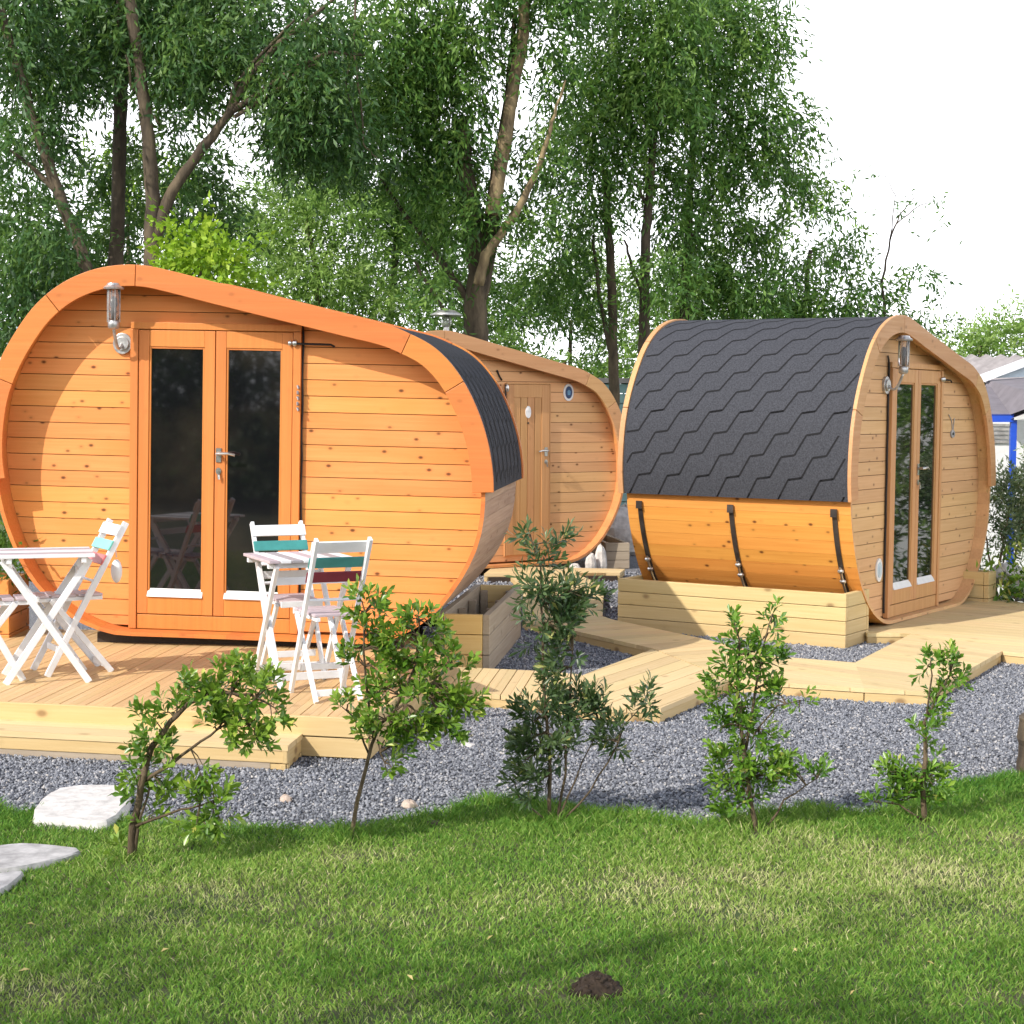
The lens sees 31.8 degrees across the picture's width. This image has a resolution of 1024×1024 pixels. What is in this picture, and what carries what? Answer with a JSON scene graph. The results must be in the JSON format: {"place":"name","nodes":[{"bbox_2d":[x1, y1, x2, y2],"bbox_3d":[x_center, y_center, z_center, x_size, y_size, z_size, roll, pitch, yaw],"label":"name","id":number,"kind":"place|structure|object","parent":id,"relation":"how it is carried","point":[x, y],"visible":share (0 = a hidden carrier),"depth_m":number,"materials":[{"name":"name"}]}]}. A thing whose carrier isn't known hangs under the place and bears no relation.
{"place":"outdoors","nodes":[
{"label":"outdoors","id":0,"kind":"place"},
{"bbox_2d":[0,511,8,541],"bbox_3d":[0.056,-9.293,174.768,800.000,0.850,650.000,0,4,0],"label":"ground","id":1,"kind":"structure","parent":0,"point":[1,528],"depth_m":24.57,"materials":[{"name":"green plant"}]},
{"bbox_2d":[0,0,174,355],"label":"tree","id":2,"kind":"object","parent":1,"relation":"on","point":[32,258],"visible":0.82,"depth_m":20.28,"materials":[{"name":"green plant"}]},
{"bbox_2d":[2,0,232,286],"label":"tree","id":3,"kind":"object","parent":1,"relation":"on","point":[117,232],"visible":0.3,"depth_m":21.41,"materials":[{"name":"green plant"}]},
{"bbox_2d":[65,124,196,277],"bbox_3d":[-5.757,-2.853,26.778,2.353,5.880,1.423,2,4,20],"label":"tree","id":4,"kind":"object","parent":1,"relation":"on","point":[105,151],"visible":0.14,"depth_m":26.58,"materials":[{"name":"green plant"}]},
{"bbox_2d":[0,0,403,356],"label":"tree","id":5,"kind":"object","parent":1,"relation":"on","point":[212,164],"visible":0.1,"depth_m":27.40,"materials":[{"name":"green plant"}]},
{"bbox_2d":[136,190,283,296],"bbox_3d":[-3.114,-1.331,18.656,1.694,3.949,1.417,4,5,42],"label":"shrub","id":6,"kind":"object","parent":1,"relation":"on","point":[199,256],"visible":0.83,"depth_m":18.35,"materials":[{"name":"green plant"}]},
{"bbox_2d":[69,0,431,267],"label":"tree","id":7,"kind":"object","parent":1,"relation":"on","point":[206,61],"visible":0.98,"depth_m":20.54,"materials":[{"name":"green plant"}]},
{"bbox_2d":[224,167,462,331],"bbox_3d":[-2.666,-2.454,26.258,3.263,5.188,3.208,4,5,45],"label":"tree","id":8,"kind":"object","parent":1,"relation":"on","point":[290,268],"visible":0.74,"depth_m":26.05,"materials":[{"name":"green plant"}]},
{"bbox_2d":[277,156,572,355],"bbox_3d":[-1.392,-2.976,28.698,4.752,5.923,2.923,0,4,0],"label":"tree","id":9,"kind":"object","parent":1,"relation":"on","point":[397,233],"visible":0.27,"depth_m":28.36,"materials":[{"name":"green plant"}]},
{"bbox_2d":[431,310,461,330],"bbox_3d":[-0.787,-0.981,21.483,0.380,2.862,0.380,0,4,0],"label":"park lamp","id":10,"kind":"object","parent":1,"relation":"on","point":[446,319],"visible":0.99,"depth_m":21.34,"materials":[{"name":"silver glass"}]},
{"bbox_2d":[294,0,657,340],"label":"tree","id":11,"kind":"object","parent":1,"relation":"on","point":[430,59],"visible":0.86,"depth_m":21.82,"materials":[{"name":"green plant"}]},
{"bbox_2d":[213,158,825,375],"bbox_3d":[-0.027,-3.543,31.876,11.404,6.650,2.815,0,4,0],"label":"tree","id":12,"kind":"object","parent":1,"relation":"on","point":[634,317],"visible":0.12,"depth_m":31.59,"materials":[{"name":"green plant"}]},
{"bbox_2d":[487,308,651,393],"bbox_3d":[0.897,-1.493,27.341,3.244,3.172,2.052,0,4,0],"label":"bush","id":13,"kind":"object","parent":1,"relation":"on","point":[600,373],"visible":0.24,"depth_m":27.18,"materials":[{"name":"green plant"}]},
{"bbox_2d":[486,12,707,406],"bbox_3d":[1.054,-3.352,24.307,2.328,7.285,2.690,-2,4,-26],"label":"tree","id":14,"kind":"object","parent":1,"relation":"on","point":[603,211],"visible":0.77,"depth_m":23.98,"materials":[{"name":"green plant"}]},
{"bbox_2d":[598,378,629,505],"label":"garden shed","id":15,"kind":"structure","parent":1,"relation":"on","point":[623,387],"depth_m":25.94,"materials":[{"name":"white paint"}]},
{"bbox_2d":[606,502,634,554],"bbox_3d":[1.292,0.241,20.661,0.542,0.707,0.433,0,4,0],"label":"rock","id":16,"kind":"object","parent":1,"relation":"on","point":[620,528],"visible":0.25,"depth_m":20.46,"materials":[{"name":"white stone"}]},
{"bbox_2d":[532,0,750,354],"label":"tree","id":17,"kind":"object","parent":1,"relation":"on","point":[650,48],"visible":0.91,"depth_m":23.44,"materials":[{"name":"green plant"}]},
{"bbox_2d":[636,0,873,333],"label":"tree","id":18,"kind":"object","parent":1,"relation":"on","point":[743,47],"visible":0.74,"depth_m":24.38,"materials":[{"name":"green plant"}]},
{"bbox_2d":[731,165,964,345],"bbox_3d":[4.750,-2.340,25.961,3.421,5.091,2.727,0,4,0],"label":"tree","id":19,"kind":"object","parent":1,"relation":"on","point":[847,309],"visible":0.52,"depth_m":25.55,"materials":[{"name":"green plant"}]},
{"bbox_2d":[932,283,1023,357],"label":"tree","id":20,"kind":"object","parent":1,"relation":"on","point":[978,343],"visible":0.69,"depth_m":33.61,"materials":[{"name":"green plant"}]},
{"bbox_2d":[960,354,1023,601],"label":"house","id":21,"kind":"structure","parent":1,"relation":"on","point":[1001,375],"depth_m":20.39,"materials":[{"name":"grey tile"}]},
{"bbox_2d":[985,443,1023,595],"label":"bush","id":22,"kind":"object","parent":1,"relation":"on","point":[1016,516],"visible":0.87,"depth_m":16.02,"materials":[{"name":"green plant"}]},
{"bbox_2d":[0,555,1023,842],"bbox_3d":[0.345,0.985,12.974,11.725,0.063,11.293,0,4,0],"label":"gravel","id":23,"kind":"structure","parent":0,"point":[820,730],"depth_m":8.98,"materials":[{"name":"grey gravel"}]},
{"bbox_2d":[0,573,28,637],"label":"planter box","id":24,"kind":"object","parent":23,"relation":"on","point":[16,622],"visible":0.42,"depth_m":11.96,"materials":[{"name":"brown wood"}]},
{"bbox_2d":[0,516,42,593],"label":"bush","id":25,"kind":"object","parent":24,"relation":"in","point":[4,543],"visible":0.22,"depth_m":11.96,"materials":[{"name":"green plant"}]},
{"bbox_2d":[33,785,131,832],"bbox_3d":[-1.865,1.292,7.840,0.406,0.060,0.730,0,4,0],"label":"stepping stone","id":26,"kind":"object","parent":23,"relation":"on","point":[84,806],"visible":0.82,"depth_m":7.73,"materials":[{"name":"white stone"}]},
{"bbox_2d":[0,719,302,770],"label":"timber step","id":27,"kind":"object","parent":23,"relation":"on","point":[53,739],"visible":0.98,"depth_m":9.00,"materials":[{"name":"brown wood"}]},
{"bbox_2d":[0,629,443,758],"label":"deck","id":28,"kind":"structure","parent":23,"relation":"on","point":[64,692],"depth_m":9.80,"materials":[{"name":"brown wood"}]},
{"bbox_2d":[0,594,28,680],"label":"folding chair","id":29,"kind":"object","parent":28,"relation":"on","point":[13,602],"visible":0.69,"depth_m":10.07,"materials":[{"name":"white paint"}]},
{"bbox_2d":[0,547,94,684],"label":"folding table","id":30,"kind":"object","parent":28,"relation":"on","point":[46,615],"visible":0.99,"depth_m":10.00,"materials":[{"name":"white paint"}]},
{"bbox_2d":[30,518,128,676],"bbox_3d":[-2.522,0.491,10.434,0.529,0.882,0.322,-2,4,-30],"label":"folding chair","id":31,"kind":"object","parent":28,"relation":"on","point":[75,633],"visible":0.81,"depth_m":10.38,"materials":[{"name":"white paint"}]},
{"bbox_2d":[0,264,523,648],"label":"barrel cabin","id":32,"kind":"object","parent":28,"relation":"on","point":[188,429],"visible":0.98,"depth_m":11.53,"materials":[{"name":"orange wood"}]},
{"bbox_2d":[111,551,121,582],"bbox_3d":[-2.317,0.286,10.543,0.068,0.260,0.049,0,4,0],"label":"wall air vent","id":33,"kind":"object","parent":32,"relation":"attached to","point":[116,570],"visible":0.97,"depth_m":10.53,"materials":[{"name":"white paint"}]},
{"bbox_2d":[137,330,215,615],"bbox_3d":[-2.158,-0.250,11.576,0.500,1.827,0.044,2,4,6],"label":"door leaf","id":34,"kind":"structure","parent":32,"relation":"in","point":[177,369],"depth_m":11.58,"materials":[{"name":"orange glass"}]},
{"bbox_2d":[213,331,293,617],"bbox_3d":[-1.658,-0.233,11.497,0.500,1.827,0.099,2,4,6],"label":"door leaf","id":35,"kind":"structure","parent":32,"relation":"in","point":[254,408],"depth_m":11.52,"materials":[{"name":"orange glass"}]},
{"bbox_2d":[250,520,325,682],"bbox_3d":[-1.279,0.507,10.309,0.322,0.882,0.529,-1,4,-24],"label":"folding chair","id":36,"kind":"object","parent":28,"relation":"on","point":[289,600],"visible":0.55,"depth_m":10.37,"materials":[{"name":"white paint"}]},
{"bbox_2d":[243,551,352,688],"bbox_3d":[-1.174,0.605,9.992,0.506,0.729,0.520,-1,4,-24],"label":"folding table","id":37,"kind":"object","parent":28,"relation":"on","point":[275,561],"visible":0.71,"depth_m":9.92,"materials":[{"name":"white paint"}]},
{"bbox_2d":[289,537,372,703],"bbox_3d":[-0.974,0.557,9.586,0.322,0.882,0.529,-1,4,-24],"label":"folding chair","id":38,"kind":"object","parent":28,"relation":"on","point":[313,613],"visible":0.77,"depth_m":9.47,"materials":[{"name":"white paint"}]},
{"bbox_2d":[280,794,291,802],"bbox_3d":[-1.017,1.296,8.103,0.056,0.054,0.060,0,4,-6],"label":"rock","id":39,"kind":"object","parent":23,"relation":"on","point":[286,797],"visible":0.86,"depth_m":8.09,"materials":[{"name":"beige stone"}]},
{"bbox_2d":[401,799,418,808],"bbox_3d":[-0.459,1.306,8.000,0.073,0.059,0.081,-3,5,-40],"label":"rock","id":40,"kind":"object","parent":23,"relation":"on","point":[407,803],"visible":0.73,"depth_m":7.98,"materials":[{"name":"beige stone"}]},
{"bbox_2d":[425,820,441,826],"bbox_3d":[-0.331,1.333,7.663,0.075,0.044,0.098,-1,4,-19],"label":"rock","id":41,"kind":"object","parent":23,"relation":"on","point":[432,822],"visible":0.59,"depth_m":7.63,"materials":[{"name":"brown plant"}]},
{"bbox_2d":[461,742,474,747],"bbox_3d":[-0.229,1.220,9.408,0.075,0.034,0.096,-1,4,-26],"label":"rock","id":42,"kind":"object","parent":23,"relation":"on","point":[467,744],"visible":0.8,"depth_m":9.38,"materials":[{"name":"white stone"}]},
{"bbox_2d":[437,584,520,668],"bbox_3d":[-0.214,0.808,12.685,0.350,0.397,1.860,1,4,7],"label":"planter box","id":43,"kind":"object","parent":23,"relation":"on","point":[480,615],"visible":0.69,"depth_m":12.21,"materials":[{"name":"brown wood"}]},
{"bbox_2d":[431,667,605,719],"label":"boardwalk","id":44,"kind":"structure","parent":23,"relation":"on","point":[504,683],"depth_m":10.94,"materials":[{"name":"brown wood"}]},
{"bbox_2d":[426,330,622,574],"bbox_3d":[-0.655,-0.626,18.779,3.300,2.446,1.925,-2,5,-34],"label":"barrel cabin","id":45,"kind":"object","parent":23,"relation":"on","point":[567,418],"visible":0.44,"depth_m":18.53,"materials":[{"name":"brown wood"}]},
{"bbox_2d":[506,385,549,555],"bbox_3d":[0.177,-0.428,18.313,0.522,1.730,0.093,-2,5,-34],"label":"plank door","id":46,"kind":"structure","parent":45,"relation":"in","point":[529,405],"depth_m":18.35,"materials":[{"name":"wood"}]},
{"bbox_2d":[484,566,624,627],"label":"boardwalk","id":47,"kind":"structure","parent":23,"relation":"on","point":[493,575],"depth_m":17.54,"materials":[{"name":"brown wood"}]},
{"bbox_2d":[570,563,580,567],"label":"rock","id":48,"kind":"object","parent":23,"relation":"on","point":[575,566],"visible":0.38,"depth_m":18.21,"materials":[{"name":"white stone"}]},
{"bbox_2d":[585,552,595,567],"bbox_3d":[0.800,0.549,18.296,0.118,0.282,0.100,0,4,0],"label":"rock","id":49,"kind":"object","parent":23,"relation":"on","point":[590,561],"visible":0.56,"depth_m":18.26,"materials":[{"name":"white stone"}]},
{"bbox_2d":[595,544,606,567],"bbox_3d":[0.908,0.509,18.395,0.131,0.377,0.117,0,4,0],"label":"rock","id":50,"kind":"object","parent":23,"relation":"on","point":[601,557],"visible":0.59,"depth_m":18.35,"materials":[{"name":"white stone"}]},
{"bbox_2d":[587,535,629,568],"bbox_3d":[1.035,0.426,19.493,0.260,0.273,1.100,0,4,-8],"label":"planter box","id":51,"kind":"object","parent":23,"relation":"on","point":[617,550],"visible":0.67,"depth_m":18.96,"materials":[{"name":"brown wood"}]},
{"bbox_2d":[524,616,767,690],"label":"boardwalk","id":52,"kind":"structure","parent":23,"relation":"on","point":[617,635],"depth_m":12.90,"materials":[{"name":"brown wood"}]},
{"bbox_2d":[583,649,728,723],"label":"boardwalk","id":53,"kind":"structure","parent":23,"relation":"on","point":[678,681],"depth_m":11.01,"materials":[{"name":"brown wood"}]},
{"bbox_2d":[618,575,868,647],"bbox_3d":[1.744,0.746,13.747,1.894,0.402,0.450,3,5,33],"label":"planter box","id":54,"kind":"object","parent":23,"relation":"on","point":[828,619],"visible":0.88,"depth_m":13.48,"materials":[{"name":"brown wood"}]},
{"bbox_2d":[617,315,995,625],"bbox_3d":[2.554,-0.344,14.808,2.006,2.446,3.300,3,4,33],"label":"barrel cabin","id":55,"kind":"object","parent":23,"relation":"on","point":[839,455],"visible":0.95,"depth_m":13.73,"materials":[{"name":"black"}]},
{"bbox_2d":[890,369,917,604],"bbox_3d":[3.063,-0.202,14.097,0.044,1.827,0.519,3,4,33],"label":"door leaf","id":56,"kind":"structure","parent":55,"relation":"in","point":[906,395],"depth_m":14.13,"materials":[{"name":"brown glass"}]},
{"bbox_2d":[913,370,940,598],"bbox_3d":[3.368,-0.225,14.526,0.099,1.827,0.519,3,4,33],"label":"door leaf","id":57,"kind":"structure","parent":55,"relation":"in","point":[929,382],"depth_m":14.56,"materials":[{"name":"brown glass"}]},
{"bbox_2d":[731,634,1001,704],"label":"boardwalk","id":58,"kind":"structure","parent":23,"relation":"on","point":[882,675],"depth_m":11.42,"materials":[{"name":"brown wood"}]},
{"bbox_2d":[865,599,1023,664],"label":"deck","id":59,"kind":"structure","parent":23,"relation":"on","point":[998,624],"depth_m":13.65,"materials":[{"name":"brown wood"}]},
{"bbox_2d":[962,570,995,601],"bbox_3d":[3.406,0.646,15.901,1.700,0.338,0.200,3,5,33],"label":"planter box","id":60,"kind":"object","parent":23,"relation":"on","point":[983,589],"visible":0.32,"depth_m":15.41,"materials":[{"name":"brown wood"}]},
{"bbox_2d":[966,535,1023,602],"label":"bush","id":61,"kind":"object","parent":23,"relation":"on","point":[1012,588],"visible":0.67,"depth_m":15.46,"materials":[{"name":"green plant"}]},
{"bbox_2d":[1008,575,1023,601],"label":"boulder","id":62,"kind":"object","parent":23,"relation":"on","point":[1019,599],"visible":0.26,"depth_m":15.71,"materials":[{"name":"white stone"}]},
{"bbox_2d":[991,561,1022,585],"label":"boulder","id":63,"kind":"object","parent":62,"relation":"on","point":[1003,566],"visible":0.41,"depth_m":15.89,"materials":[{"name":"white stone"}]},
{"bbox_2d":[1016,713,1023,772],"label":"log stump","id":64,"kind":"object","parent":23,"relation":"on","point":[1020,757],"visible":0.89,"depth_m":8.77,"materials":[{"name":"brown wood"}]},
{"bbox_2d":[0,767,1023,1023],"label":"lawn","id":65,"kind":"structure","parent":0,"point":[384,944],"depth_m":6.18,"materials":[{"name":"plant"}]},
{"bbox_2d":[0,871,23,895],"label":"stepping stone","id":66,"kind":"object","parent":65,"relation":"on","point":[9,879],"visible":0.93,"depth_m":6.68,"materials":[{"name":"white stone"}]},
{"bbox_2d":[0,843,79,872],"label":"stepping stone","id":67,"kind":"object","parent":65,"relation":"on","point":[18,857],"visible":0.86,"depth_m":7.01,"materials":[{"name":"white stone"}]},
{"bbox_2d":[102,647,297,860],"bbox_3d":[-1.218,0.965,7.023,0.769,0.885,0.287,0,4,0],"label":"young shrub","id":68,"kind":"object","parent":65,"relation":"on","point":[216,696],"visible":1,"depth_m":7.01,"materials":[{"name":"green plant"}]},
{"bbox_2d":[328,573,491,837],"bbox_3d":[-0.414,0.813,7.372,0.668,1.133,0.341,0,4,0],"label":"young shrub","id":69,"kind":"object","parent":65,"relation":"on","point":[455,697],"visible":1,"depth_m":7.34,"materials":[{"name":"green plant"}]},
{"bbox_2d":[495,513,662,818],"bbox_3d":[0.287,0.684,7.656,0.724,1.346,0.382,0,4,0],"label":"young shrub","id":70,"kind":"object","parent":65,"relation":"on","point":[568,604],"visible":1,"depth_m":7.63,"materials":[{"name":"green plant"}]},
{"bbox_2d":[566,970,624,999],"bbox_3d":[0.261,1.446,5.533,0.189,0.079,0.143,0,4,0],"label":"molehill","id":71,"kind":"object","parent":65,"relation":"on","point":[596,983],"visible":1,"depth_m":5.50,"materials":[{"name":"soil"}]},
{"bbox_2d":[694,594,835,830],"bbox_3d":[1.066,0.872,7.572,0.601,1.054,0.288,0,4,0],"label":"young shrub","id":72,"kind":"object","parent":65,"relation":"on","point":[782,766],"visible":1,"depth_m":7.56,"materials":[{"name":"green plant"}]},
{"bbox_2d":[855,638,975,822],"bbox_3d":[1.731,0.961,7.732,0.495,0.844,0.249,0,4,0],"label":"young shrub","id":73,"kind":"object","parent":65,"relation":"on","point":[908,780],"visible":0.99,"depth_m":7.72,"materials":[{"name":"green plant"}]},
{"bbox_2d":[0,0,1023,393],"label":"sky","id":74,"kind":"structure","parent":0,"point":[927,94],"materials":[{"name":"white"}]}
]}

